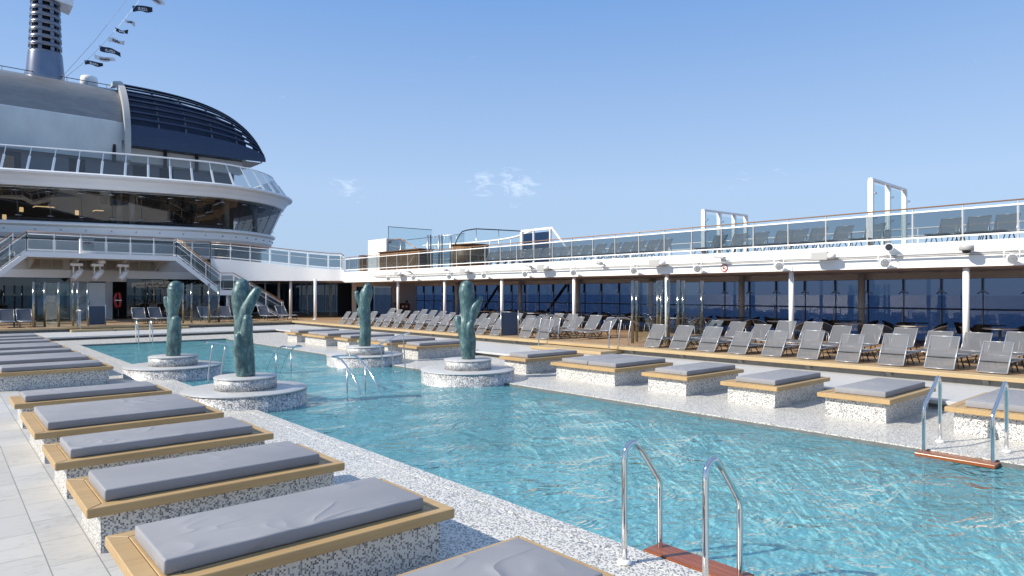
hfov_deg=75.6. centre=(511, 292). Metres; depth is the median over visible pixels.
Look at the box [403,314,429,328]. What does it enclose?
sun lounger
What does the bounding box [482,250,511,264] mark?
sun lounger
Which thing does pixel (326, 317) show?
teak deck
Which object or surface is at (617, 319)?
cafe table
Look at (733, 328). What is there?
sun lounger
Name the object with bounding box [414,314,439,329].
sun lounger
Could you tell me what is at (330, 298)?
deck column
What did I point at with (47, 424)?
day bed
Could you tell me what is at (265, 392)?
round pedestal
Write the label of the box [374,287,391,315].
sliding door
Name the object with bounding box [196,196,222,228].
window pane
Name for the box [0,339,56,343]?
day bed
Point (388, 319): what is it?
sun lounger
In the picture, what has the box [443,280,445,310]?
deck pole
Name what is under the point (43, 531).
stone floor
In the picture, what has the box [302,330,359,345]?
day bed
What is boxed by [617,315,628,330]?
cafe chair
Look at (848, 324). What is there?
cafe table
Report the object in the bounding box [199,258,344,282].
curved deck
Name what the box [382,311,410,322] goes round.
sun lounger
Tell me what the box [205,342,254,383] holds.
pool handrail
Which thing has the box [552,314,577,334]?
sun lounger
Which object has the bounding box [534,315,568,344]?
step handrail
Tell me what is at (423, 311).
sun lounger
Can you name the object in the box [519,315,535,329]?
sun lounger
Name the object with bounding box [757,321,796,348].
sun lounger
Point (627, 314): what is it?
cafe chair
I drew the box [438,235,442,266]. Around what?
screen post
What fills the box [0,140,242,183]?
deckhouse
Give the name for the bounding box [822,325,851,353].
sun lounger
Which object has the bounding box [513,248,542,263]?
sun lounger
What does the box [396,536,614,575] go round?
day bed
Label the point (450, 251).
screen post
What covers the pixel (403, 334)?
pool handrail
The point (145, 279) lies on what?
window frame
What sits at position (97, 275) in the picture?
stage light
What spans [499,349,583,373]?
day bed
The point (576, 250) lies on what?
sun lounger
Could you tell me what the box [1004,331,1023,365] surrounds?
sun lounger
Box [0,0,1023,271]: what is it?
sky
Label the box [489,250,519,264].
sun lounger
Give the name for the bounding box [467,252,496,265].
sun lounger
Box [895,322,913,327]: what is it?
cafe chair
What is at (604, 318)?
cafe chair
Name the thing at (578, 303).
support pillar
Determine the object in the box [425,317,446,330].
sun lounger
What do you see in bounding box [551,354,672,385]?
day bed
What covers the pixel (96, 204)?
window pane
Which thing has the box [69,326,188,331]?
wooden step
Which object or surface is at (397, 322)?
sun lounger
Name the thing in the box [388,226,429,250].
glass screen
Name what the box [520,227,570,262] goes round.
wind screen
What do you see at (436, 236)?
glass screen
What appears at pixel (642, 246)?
sun lounger
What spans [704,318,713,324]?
cafe chair
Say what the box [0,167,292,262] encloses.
ship superstructure
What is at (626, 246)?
sun lounger
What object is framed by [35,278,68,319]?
window pane
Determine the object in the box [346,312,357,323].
sun lounger
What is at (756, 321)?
cafe chair
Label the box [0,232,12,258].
stair railing
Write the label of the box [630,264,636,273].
spotlight
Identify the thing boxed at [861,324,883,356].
sun lounger
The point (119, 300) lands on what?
life ring
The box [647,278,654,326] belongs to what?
support pillar
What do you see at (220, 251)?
deck windows
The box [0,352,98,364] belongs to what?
day bed
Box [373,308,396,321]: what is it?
sun lounger
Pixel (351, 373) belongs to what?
pool handrail
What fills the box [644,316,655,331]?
cafe chair
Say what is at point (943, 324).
cafe chair
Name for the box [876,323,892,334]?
cafe chair
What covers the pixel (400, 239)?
stair handrail
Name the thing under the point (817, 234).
sun lounger
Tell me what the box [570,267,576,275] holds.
spotlight
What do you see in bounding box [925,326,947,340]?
cafe chair
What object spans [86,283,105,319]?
door
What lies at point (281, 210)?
window pane
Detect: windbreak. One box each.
[88,305,105,325]
[500,310,518,336]
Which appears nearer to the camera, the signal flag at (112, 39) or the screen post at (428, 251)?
the screen post at (428, 251)
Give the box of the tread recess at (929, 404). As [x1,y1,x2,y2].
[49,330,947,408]
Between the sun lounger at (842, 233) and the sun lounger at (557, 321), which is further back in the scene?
the sun lounger at (557, 321)
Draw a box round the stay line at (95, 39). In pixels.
[61,1,125,77]
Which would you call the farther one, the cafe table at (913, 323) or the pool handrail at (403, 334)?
the cafe table at (913, 323)
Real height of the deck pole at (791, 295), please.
2.246 m
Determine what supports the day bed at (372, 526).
on the pool deck at (473, 524)
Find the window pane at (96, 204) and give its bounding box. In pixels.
[81,189,112,223]
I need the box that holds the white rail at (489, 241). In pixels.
[422,231,532,267]
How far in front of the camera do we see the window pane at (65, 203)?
39.86 m
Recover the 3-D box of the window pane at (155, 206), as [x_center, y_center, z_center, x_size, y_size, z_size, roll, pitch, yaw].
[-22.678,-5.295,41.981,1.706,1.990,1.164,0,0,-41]
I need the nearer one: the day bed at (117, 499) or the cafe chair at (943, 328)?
the day bed at (117, 499)
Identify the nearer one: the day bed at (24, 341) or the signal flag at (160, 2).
the day bed at (24, 341)
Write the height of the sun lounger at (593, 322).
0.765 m
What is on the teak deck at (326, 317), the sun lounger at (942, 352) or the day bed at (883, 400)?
the sun lounger at (942, 352)
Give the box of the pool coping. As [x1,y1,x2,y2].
[75,338,1023,575]
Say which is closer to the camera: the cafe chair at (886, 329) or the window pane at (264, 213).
the cafe chair at (886, 329)
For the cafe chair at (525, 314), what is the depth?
32.26 m
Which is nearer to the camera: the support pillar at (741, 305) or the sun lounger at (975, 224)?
the sun lounger at (975, 224)
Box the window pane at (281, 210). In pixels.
[269,210,281,234]
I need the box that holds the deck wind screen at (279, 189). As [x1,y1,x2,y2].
[0,144,285,195]
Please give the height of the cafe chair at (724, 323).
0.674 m
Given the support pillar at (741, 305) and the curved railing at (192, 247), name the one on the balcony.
the curved railing at (192, 247)
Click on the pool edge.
(1014, 468)
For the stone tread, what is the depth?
18.94 m
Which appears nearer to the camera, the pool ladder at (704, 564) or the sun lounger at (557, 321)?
the pool ladder at (704, 564)
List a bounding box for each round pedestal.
[122,354,221,385]
[180,372,306,426]
[326,345,402,375]
[421,357,514,432]
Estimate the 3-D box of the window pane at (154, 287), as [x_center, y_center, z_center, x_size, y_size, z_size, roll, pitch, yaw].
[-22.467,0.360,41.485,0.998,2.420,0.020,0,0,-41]
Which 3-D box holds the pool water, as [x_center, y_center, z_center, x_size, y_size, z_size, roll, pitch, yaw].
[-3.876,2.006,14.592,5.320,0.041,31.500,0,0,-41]
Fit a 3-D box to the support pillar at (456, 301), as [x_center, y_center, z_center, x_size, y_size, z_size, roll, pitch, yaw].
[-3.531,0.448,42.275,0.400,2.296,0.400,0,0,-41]
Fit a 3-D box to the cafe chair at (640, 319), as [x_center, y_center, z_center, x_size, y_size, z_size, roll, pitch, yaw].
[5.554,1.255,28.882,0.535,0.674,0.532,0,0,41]
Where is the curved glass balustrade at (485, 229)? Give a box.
[454,228,520,250]
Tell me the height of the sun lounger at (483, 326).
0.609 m
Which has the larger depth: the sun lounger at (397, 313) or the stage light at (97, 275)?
the stage light at (97, 275)
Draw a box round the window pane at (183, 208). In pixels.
[170,194,197,226]
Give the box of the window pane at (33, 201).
[15,185,50,220]
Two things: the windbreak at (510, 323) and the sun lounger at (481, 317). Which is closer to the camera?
the windbreak at (510, 323)
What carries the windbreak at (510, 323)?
on the teak deck at (326, 317)
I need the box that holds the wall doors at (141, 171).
[3,150,173,178]
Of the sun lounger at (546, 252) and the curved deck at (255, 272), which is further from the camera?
the curved deck at (255, 272)
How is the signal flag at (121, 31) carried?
attached to the flag line at (102, 44)
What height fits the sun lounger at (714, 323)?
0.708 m
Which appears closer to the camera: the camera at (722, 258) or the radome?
the camera at (722, 258)
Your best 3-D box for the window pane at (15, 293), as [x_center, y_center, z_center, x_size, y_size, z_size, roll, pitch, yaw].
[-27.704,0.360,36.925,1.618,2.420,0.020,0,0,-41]
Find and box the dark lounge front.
[215,283,337,314]
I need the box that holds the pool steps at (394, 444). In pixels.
[288,374,486,460]
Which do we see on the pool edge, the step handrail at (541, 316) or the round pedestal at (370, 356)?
the round pedestal at (370, 356)
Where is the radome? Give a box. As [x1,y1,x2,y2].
[80,75,97,85]
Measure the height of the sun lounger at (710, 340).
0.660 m
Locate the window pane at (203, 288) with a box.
[199,280,214,316]
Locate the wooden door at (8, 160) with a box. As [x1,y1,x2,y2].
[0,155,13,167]
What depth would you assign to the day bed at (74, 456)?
6.78 m
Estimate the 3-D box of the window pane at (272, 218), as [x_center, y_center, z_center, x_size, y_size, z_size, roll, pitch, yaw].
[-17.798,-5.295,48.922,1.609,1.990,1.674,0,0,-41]
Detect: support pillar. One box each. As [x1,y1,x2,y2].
[454,282,459,314]
[517,281,523,320]
[576,280,581,316]
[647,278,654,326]
[737,276,746,331]
[855,274,867,333]
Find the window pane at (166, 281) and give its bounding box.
[164,279,180,317]
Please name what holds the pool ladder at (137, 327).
attached to the pool deck at (473, 524)
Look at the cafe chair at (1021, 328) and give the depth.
19.12 m
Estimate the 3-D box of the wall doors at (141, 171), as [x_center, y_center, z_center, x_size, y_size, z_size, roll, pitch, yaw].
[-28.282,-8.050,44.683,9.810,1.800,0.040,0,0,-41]
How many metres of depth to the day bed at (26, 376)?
13.60 m
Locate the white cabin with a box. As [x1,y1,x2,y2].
[368,238,404,270]
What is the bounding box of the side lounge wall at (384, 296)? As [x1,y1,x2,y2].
[338,282,416,316]
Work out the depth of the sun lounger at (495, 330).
24.75 m
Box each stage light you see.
[69,259,83,280]
[90,260,104,280]
[116,260,129,280]
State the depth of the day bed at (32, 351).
17.00 m
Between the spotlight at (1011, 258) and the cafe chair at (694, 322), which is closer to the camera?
the spotlight at (1011, 258)
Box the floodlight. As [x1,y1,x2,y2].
[884,243,893,250]
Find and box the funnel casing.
[0,65,122,160]
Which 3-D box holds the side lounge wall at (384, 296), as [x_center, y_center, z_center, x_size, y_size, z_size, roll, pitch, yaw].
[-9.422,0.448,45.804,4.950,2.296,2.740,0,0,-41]
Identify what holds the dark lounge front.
on the teak deck at (326, 317)
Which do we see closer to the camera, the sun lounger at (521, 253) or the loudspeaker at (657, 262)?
the loudspeaker at (657, 262)
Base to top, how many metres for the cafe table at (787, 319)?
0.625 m
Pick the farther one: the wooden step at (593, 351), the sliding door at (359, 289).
the sliding door at (359, 289)
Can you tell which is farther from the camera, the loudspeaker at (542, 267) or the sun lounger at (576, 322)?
the loudspeaker at (542, 267)
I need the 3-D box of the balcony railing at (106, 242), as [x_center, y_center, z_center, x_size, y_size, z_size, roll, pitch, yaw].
[-22.871,-2.723,37.182,7.295,1.086,0.052,0,0,-41]
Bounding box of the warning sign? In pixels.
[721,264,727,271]
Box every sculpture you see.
[163,281,183,355]
[231,279,261,376]
[354,283,372,345]
[454,280,482,358]
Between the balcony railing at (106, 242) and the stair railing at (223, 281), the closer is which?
the balcony railing at (106, 242)
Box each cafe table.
[608,313,625,326]
[685,315,699,330]
[716,319,739,328]
[776,318,798,320]
[834,323,862,325]
[836,320,861,322]
[895,325,927,346]
[907,322,928,341]
[973,324,1006,325]
[982,328,1018,341]
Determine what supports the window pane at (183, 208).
in the ship superstructure
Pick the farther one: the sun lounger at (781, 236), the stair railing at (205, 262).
the stair railing at (205, 262)
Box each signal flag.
[84,60,102,66]
[94,54,114,61]
[99,45,120,56]
[108,37,123,44]
[115,27,127,33]
[125,19,134,26]
[132,5,152,12]
[152,0,164,4]
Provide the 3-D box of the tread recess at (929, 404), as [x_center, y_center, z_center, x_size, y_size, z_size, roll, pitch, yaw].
[-7.270,1.905,11.318,21.900,0.089,38.620,0,0,-41]
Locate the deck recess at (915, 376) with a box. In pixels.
[0,322,1023,388]
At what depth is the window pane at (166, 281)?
41.92 m
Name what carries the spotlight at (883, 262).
attached to the cable pipe
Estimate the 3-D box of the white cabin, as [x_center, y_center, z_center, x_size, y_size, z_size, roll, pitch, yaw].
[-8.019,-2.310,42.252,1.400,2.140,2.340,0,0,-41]
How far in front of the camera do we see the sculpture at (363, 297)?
18.48 m
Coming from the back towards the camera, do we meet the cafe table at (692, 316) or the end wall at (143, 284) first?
the end wall at (143, 284)
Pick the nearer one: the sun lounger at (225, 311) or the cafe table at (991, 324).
the cafe table at (991, 324)
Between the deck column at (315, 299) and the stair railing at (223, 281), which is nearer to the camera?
the deck column at (315, 299)
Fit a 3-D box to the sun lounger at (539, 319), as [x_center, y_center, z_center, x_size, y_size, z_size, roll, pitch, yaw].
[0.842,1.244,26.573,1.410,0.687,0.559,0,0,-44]
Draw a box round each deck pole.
[397,281,398,309]
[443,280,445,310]
[500,279,503,314]
[572,277,575,331]
[665,274,668,336]
[789,271,793,343]
[962,267,971,356]
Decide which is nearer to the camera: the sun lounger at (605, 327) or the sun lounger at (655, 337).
the sun lounger at (655, 337)
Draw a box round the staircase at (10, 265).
[0,252,25,275]
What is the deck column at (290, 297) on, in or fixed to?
on the teak deck at (326, 317)
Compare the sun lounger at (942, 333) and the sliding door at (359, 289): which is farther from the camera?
the sliding door at (359, 289)
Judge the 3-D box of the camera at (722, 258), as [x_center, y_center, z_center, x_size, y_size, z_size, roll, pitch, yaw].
[6.741,-1.119,21.270,0.303,0.148,0.346,0,0,-41]
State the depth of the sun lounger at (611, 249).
27.26 m
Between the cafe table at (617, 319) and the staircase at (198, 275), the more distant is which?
the staircase at (198, 275)
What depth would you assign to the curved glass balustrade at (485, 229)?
34.50 m
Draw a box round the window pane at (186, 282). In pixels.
[182,280,197,316]
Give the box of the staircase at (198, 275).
[176,258,280,318]
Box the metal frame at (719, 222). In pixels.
[701,209,749,253]
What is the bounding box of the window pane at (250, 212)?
[237,201,261,231]
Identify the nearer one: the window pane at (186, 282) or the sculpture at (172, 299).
the sculpture at (172, 299)
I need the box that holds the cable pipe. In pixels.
[374,250,1023,276]
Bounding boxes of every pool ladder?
[135,319,154,362]
[617,440,753,575]
[914,375,1011,547]
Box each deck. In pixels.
[0,312,1023,375]
[24,332,1023,575]
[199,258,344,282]
[266,238,1023,285]
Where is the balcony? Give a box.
[12,251,181,270]
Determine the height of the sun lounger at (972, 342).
0.637 m
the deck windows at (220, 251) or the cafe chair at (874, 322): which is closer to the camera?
the cafe chair at (874, 322)
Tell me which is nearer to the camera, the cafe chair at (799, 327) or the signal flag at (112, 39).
the cafe chair at (799, 327)
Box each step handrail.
[75,308,81,328]
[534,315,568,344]
[604,317,638,350]
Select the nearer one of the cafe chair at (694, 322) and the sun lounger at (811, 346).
the sun lounger at (811, 346)
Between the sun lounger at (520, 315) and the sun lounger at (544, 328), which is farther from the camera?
the sun lounger at (520, 315)
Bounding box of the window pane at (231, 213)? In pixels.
[219,198,244,229]
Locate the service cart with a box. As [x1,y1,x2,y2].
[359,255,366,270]
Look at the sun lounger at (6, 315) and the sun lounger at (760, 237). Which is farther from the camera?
the sun lounger at (6, 315)
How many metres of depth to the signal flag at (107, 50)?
46.78 m
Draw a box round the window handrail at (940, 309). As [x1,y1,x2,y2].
[415,300,1023,330]
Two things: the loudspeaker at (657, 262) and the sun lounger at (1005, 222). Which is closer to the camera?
the sun lounger at (1005, 222)
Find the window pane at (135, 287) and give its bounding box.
[127,279,144,317]
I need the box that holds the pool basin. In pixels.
[101,346,1023,575]
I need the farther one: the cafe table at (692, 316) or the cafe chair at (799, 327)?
the cafe table at (692, 316)
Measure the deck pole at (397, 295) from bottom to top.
2.246 m
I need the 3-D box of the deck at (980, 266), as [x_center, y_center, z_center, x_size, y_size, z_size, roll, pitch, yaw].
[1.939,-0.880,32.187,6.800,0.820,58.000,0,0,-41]
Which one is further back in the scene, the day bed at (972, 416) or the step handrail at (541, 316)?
the step handrail at (541, 316)
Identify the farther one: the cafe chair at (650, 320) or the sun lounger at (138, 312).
the sun lounger at (138, 312)
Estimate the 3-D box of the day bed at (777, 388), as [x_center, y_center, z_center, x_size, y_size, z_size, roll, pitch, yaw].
[4.834,1.718,12.059,2.030,0.463,1.060,0,0,-41]
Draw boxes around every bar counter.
[378,248,434,269]
[451,243,488,266]
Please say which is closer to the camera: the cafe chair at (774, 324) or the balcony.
the cafe chair at (774, 324)
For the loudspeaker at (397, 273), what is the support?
attached to the deck at (980, 266)
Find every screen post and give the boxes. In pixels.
[427,235,430,267]
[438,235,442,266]
[450,236,451,266]
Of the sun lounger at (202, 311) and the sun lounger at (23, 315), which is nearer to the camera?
the sun lounger at (23, 315)
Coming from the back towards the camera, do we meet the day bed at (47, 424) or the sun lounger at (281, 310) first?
the sun lounger at (281, 310)
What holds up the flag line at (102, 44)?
attached to the exhaust mast
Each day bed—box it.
[0,333,44,338]
[0,336,50,340]
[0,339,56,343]
[0,342,70,349]
[0,347,80,355]
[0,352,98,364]
[0,360,113,391]
[9,381,171,428]
[20,394,223,463]
[42,417,273,498]
[66,441,344,552]
[105,477,453,575]
[284,328,338,341]
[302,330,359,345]
[334,333,393,348]
[357,335,434,351]
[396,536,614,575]
[398,339,460,358]
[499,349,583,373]
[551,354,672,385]
[642,362,743,395]
[720,369,829,407]
[817,378,935,423]
[944,389,1023,442]
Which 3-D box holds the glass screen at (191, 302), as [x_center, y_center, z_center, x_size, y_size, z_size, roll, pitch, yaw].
[-16.631,0.548,35.309,2.096,2.096,0.800,0,0,-41]
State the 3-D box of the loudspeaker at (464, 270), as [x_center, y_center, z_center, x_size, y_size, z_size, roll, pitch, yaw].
[-2.148,-1.040,31.421,0.413,0.240,0.674,0,0,-33]
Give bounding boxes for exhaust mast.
[25,0,73,80]
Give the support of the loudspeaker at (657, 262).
attached to the deck at (980, 266)
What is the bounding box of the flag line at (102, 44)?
[62,0,139,79]
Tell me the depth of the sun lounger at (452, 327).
26.73 m
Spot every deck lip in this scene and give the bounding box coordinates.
[0,320,296,330]
[292,321,1023,382]
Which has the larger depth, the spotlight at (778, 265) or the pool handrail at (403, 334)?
the spotlight at (778, 265)
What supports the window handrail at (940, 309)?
on the teak deck at (326, 317)
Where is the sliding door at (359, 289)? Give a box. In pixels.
[356,287,373,316]
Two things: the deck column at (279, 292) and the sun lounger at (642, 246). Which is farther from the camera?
the deck column at (279, 292)
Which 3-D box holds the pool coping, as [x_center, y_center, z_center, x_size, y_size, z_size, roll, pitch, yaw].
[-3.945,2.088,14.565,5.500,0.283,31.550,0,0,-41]
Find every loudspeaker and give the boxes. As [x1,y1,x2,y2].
[394,271,401,275]
[460,268,469,273]
[537,265,548,270]
[649,259,665,266]
[811,251,835,260]
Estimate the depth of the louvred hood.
47.16 m
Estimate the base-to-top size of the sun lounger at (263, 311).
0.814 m
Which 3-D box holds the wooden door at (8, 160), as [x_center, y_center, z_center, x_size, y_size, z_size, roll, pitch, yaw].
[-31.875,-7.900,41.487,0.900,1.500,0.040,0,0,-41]
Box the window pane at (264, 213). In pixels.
[252,204,272,232]
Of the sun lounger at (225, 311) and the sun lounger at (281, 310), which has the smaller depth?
the sun lounger at (225, 311)
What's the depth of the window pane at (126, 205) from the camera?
41.23 m
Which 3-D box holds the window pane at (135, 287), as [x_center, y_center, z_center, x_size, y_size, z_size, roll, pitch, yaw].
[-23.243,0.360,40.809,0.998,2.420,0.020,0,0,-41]
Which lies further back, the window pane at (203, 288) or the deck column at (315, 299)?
the window pane at (203, 288)
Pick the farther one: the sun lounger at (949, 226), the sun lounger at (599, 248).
the sun lounger at (599, 248)
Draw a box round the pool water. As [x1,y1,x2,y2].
[87,340,1023,575]
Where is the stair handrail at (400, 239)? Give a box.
[390,238,415,249]
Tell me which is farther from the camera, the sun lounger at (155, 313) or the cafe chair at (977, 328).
the sun lounger at (155, 313)
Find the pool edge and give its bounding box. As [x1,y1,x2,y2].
[81,339,1023,488]
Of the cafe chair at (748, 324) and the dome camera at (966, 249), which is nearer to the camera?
the dome camera at (966, 249)
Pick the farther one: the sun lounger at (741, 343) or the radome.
the radome
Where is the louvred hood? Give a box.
[110,81,265,168]
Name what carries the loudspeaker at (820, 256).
attached to the deck at (980, 266)
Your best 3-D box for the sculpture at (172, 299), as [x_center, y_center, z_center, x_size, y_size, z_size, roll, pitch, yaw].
[-8.039,0.613,15.724,0.404,1.796,0.473,0,0,-41]
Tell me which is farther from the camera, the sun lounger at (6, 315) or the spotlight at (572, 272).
the sun lounger at (6, 315)
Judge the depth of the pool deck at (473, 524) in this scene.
9.02 m
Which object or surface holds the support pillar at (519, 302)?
on the teak deck at (326, 317)
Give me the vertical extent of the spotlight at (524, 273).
0.363 m
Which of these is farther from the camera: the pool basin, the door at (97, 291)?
the door at (97, 291)
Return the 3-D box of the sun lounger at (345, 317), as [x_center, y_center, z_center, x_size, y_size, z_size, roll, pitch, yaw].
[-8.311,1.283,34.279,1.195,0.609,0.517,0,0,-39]
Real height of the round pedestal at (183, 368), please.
1.450 m
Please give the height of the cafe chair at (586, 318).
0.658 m
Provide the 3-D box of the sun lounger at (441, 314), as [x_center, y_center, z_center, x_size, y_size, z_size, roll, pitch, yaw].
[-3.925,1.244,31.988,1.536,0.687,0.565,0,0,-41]
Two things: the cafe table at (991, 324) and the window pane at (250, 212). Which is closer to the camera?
the cafe table at (991, 324)
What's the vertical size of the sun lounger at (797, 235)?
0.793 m
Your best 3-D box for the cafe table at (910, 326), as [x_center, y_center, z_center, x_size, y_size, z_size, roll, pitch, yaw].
[11.777,1.278,19.460,0.820,0.625,0.820,0,0,-41]
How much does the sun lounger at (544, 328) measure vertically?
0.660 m
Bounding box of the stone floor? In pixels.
[0,390,123,575]
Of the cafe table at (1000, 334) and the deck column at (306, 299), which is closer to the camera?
the cafe table at (1000, 334)
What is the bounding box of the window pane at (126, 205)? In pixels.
[112,191,140,224]
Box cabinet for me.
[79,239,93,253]
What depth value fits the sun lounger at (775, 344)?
16.59 m
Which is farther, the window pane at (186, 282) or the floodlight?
the window pane at (186, 282)
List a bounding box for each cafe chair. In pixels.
[520,312,529,323]
[581,314,589,326]
[601,313,611,325]
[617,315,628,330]
[624,313,630,325]
[634,314,645,327]
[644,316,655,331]
[688,318,699,333]
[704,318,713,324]
[719,317,732,327]
[744,319,752,330]
[753,319,766,325]
[764,317,774,329]
[769,318,778,329]
[795,321,806,330]
[819,321,832,340]
[822,318,830,335]
[830,320,845,325]
[860,320,878,333]
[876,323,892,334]
[882,320,893,330]
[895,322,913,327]
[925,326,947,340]
[934,322,947,328]
[954,322,970,334]
[970,324,991,332]
[1014,326,1023,331]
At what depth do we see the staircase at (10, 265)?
34.37 m
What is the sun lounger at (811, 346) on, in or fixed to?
on the teak deck at (326, 317)
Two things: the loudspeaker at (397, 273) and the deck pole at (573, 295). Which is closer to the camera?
the deck pole at (573, 295)
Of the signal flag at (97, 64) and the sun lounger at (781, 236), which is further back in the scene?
the signal flag at (97, 64)
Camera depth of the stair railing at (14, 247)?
34.23 m
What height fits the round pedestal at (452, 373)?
1.450 m
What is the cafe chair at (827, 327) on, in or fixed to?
on the teak deck at (326, 317)
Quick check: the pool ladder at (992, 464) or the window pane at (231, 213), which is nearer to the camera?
the pool ladder at (992, 464)
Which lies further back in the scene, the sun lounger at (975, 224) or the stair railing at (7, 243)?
the stair railing at (7, 243)
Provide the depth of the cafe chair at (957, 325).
20.52 m
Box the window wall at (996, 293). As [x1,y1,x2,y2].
[417,278,1023,341]
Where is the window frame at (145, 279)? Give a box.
[126,279,198,318]
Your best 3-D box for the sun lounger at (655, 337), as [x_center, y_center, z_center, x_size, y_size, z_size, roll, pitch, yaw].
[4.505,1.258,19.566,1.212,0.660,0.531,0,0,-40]
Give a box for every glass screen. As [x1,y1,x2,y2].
[32,282,88,327]
[182,283,219,322]
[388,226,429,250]
[408,233,464,239]
[631,280,703,345]
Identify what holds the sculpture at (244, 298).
on the round pedestal at (265, 392)
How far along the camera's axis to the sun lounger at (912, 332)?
16.83 m
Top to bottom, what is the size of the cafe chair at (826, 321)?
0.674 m
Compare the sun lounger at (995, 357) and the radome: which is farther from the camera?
the radome
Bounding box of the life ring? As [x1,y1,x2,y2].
[114,292,121,318]
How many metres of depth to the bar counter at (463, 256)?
33.97 m
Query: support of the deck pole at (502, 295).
on the teak deck at (326, 317)
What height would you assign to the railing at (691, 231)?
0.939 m
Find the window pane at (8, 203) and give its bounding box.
[0,184,18,219]
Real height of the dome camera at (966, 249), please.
0.200 m
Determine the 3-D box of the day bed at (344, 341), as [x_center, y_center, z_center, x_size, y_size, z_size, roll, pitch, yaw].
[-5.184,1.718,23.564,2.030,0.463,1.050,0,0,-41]
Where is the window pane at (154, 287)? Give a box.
[146,279,162,317]
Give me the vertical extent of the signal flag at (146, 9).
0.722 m
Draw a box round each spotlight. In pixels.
[522,269,527,276]
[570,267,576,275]
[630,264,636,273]
[693,262,701,271]
[773,258,783,269]
[878,254,890,266]
[1003,249,1019,263]
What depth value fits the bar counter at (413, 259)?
38.03 m
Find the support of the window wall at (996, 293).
on the teak deck at (326, 317)
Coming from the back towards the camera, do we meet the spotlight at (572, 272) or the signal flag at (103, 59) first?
the signal flag at (103, 59)
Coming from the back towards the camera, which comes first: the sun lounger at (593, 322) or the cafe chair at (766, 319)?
the cafe chair at (766, 319)
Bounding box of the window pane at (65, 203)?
[49,187,81,221]
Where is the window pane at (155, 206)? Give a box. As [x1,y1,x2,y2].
[142,192,169,225]
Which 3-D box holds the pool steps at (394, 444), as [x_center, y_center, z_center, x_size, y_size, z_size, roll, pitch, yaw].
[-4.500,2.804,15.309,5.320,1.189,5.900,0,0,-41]
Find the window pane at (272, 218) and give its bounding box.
[263,207,280,234]
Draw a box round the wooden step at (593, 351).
[530,344,621,354]
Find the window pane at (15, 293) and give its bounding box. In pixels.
[0,277,34,320]
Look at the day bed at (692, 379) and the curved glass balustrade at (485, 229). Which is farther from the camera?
the curved glass balustrade at (485, 229)
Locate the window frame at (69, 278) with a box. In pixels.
[69,278,69,319]
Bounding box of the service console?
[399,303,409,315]
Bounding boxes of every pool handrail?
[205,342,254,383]
[266,345,302,378]
[331,355,384,409]
[375,332,411,379]
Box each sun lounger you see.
[0,309,14,327]
[15,309,36,326]
[131,307,149,322]
[147,307,166,323]
[197,307,219,321]
[220,306,233,320]
[257,306,277,320]
[275,306,297,319]
[340,312,358,323]
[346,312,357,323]
[371,311,384,325]
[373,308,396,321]
[373,314,399,325]
[374,309,402,322]
[381,312,405,326]
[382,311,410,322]
[392,314,415,327]
[402,309,427,324]
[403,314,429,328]
[414,310,437,324]
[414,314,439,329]
[416,311,446,324]
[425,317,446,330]
[436,314,452,330]
[447,315,477,331]
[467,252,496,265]
[475,314,488,326]
[475,318,492,333]
[476,251,503,264]
[476,313,499,326]
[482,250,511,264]
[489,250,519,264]
[489,313,522,330]
[489,319,520,335]
[497,249,526,263]
[504,249,533,263]
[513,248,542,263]
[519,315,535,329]
[519,315,548,332]
[519,318,550,337]
[521,247,551,262]
[530,247,561,262]
[533,313,563,332]
[535,319,570,338]
[540,246,571,261]
[551,245,582,260]
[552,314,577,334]
[553,317,584,335]
[562,244,591,260]
[565,315,601,336]
[574,243,606,259]
[578,317,617,338]
[589,242,621,259]
[600,241,633,258]
[614,240,646,257]
[625,239,659,257]
[640,239,672,256]
[644,324,672,347]
[669,325,700,349]
[691,320,722,344]
[693,234,727,253]
[697,326,731,351]
[713,233,747,252]
[720,321,746,346]
[727,331,763,353]
[728,324,771,347]
[732,231,769,251]
[755,230,792,250]
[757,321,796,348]
[761,330,799,356]
[772,228,808,249]
[786,321,823,349]
[789,227,828,249]
[796,330,838,359]
[814,225,853,247]
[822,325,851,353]
[835,334,876,362]
[848,223,885,246]
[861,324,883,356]
[875,327,918,356]
[877,333,920,365]
[912,331,953,358]
[924,217,961,242]
[924,335,970,369]
[954,215,991,240]
[958,332,992,363]
[976,341,1023,373]
[978,213,1020,239]
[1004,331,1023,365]
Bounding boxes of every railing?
[0,231,26,267]
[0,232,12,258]
[27,231,175,255]
[173,240,210,257]
[176,238,281,316]
[180,241,283,316]
[210,242,343,269]
[346,198,1023,271]
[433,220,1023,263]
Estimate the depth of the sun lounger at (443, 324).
27.37 m
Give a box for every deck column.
[230,282,232,315]
[264,282,265,305]
[278,282,279,305]
[289,281,291,317]
[305,284,308,313]
[313,279,317,319]
[329,283,331,314]
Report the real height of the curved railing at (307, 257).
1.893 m
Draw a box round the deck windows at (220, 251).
[0,237,260,262]
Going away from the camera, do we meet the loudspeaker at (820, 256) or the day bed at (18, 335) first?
the loudspeaker at (820, 256)
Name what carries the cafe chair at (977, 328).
on the teak deck at (326, 317)
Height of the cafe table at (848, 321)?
0.625 m
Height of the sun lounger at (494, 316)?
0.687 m
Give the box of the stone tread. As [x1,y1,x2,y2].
[7,324,1023,404]
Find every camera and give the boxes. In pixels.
[714,256,725,259]
[959,245,974,253]
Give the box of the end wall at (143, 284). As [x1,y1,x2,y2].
[0,238,214,320]
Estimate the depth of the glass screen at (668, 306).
20.86 m
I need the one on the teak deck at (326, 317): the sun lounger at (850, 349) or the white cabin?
the sun lounger at (850, 349)

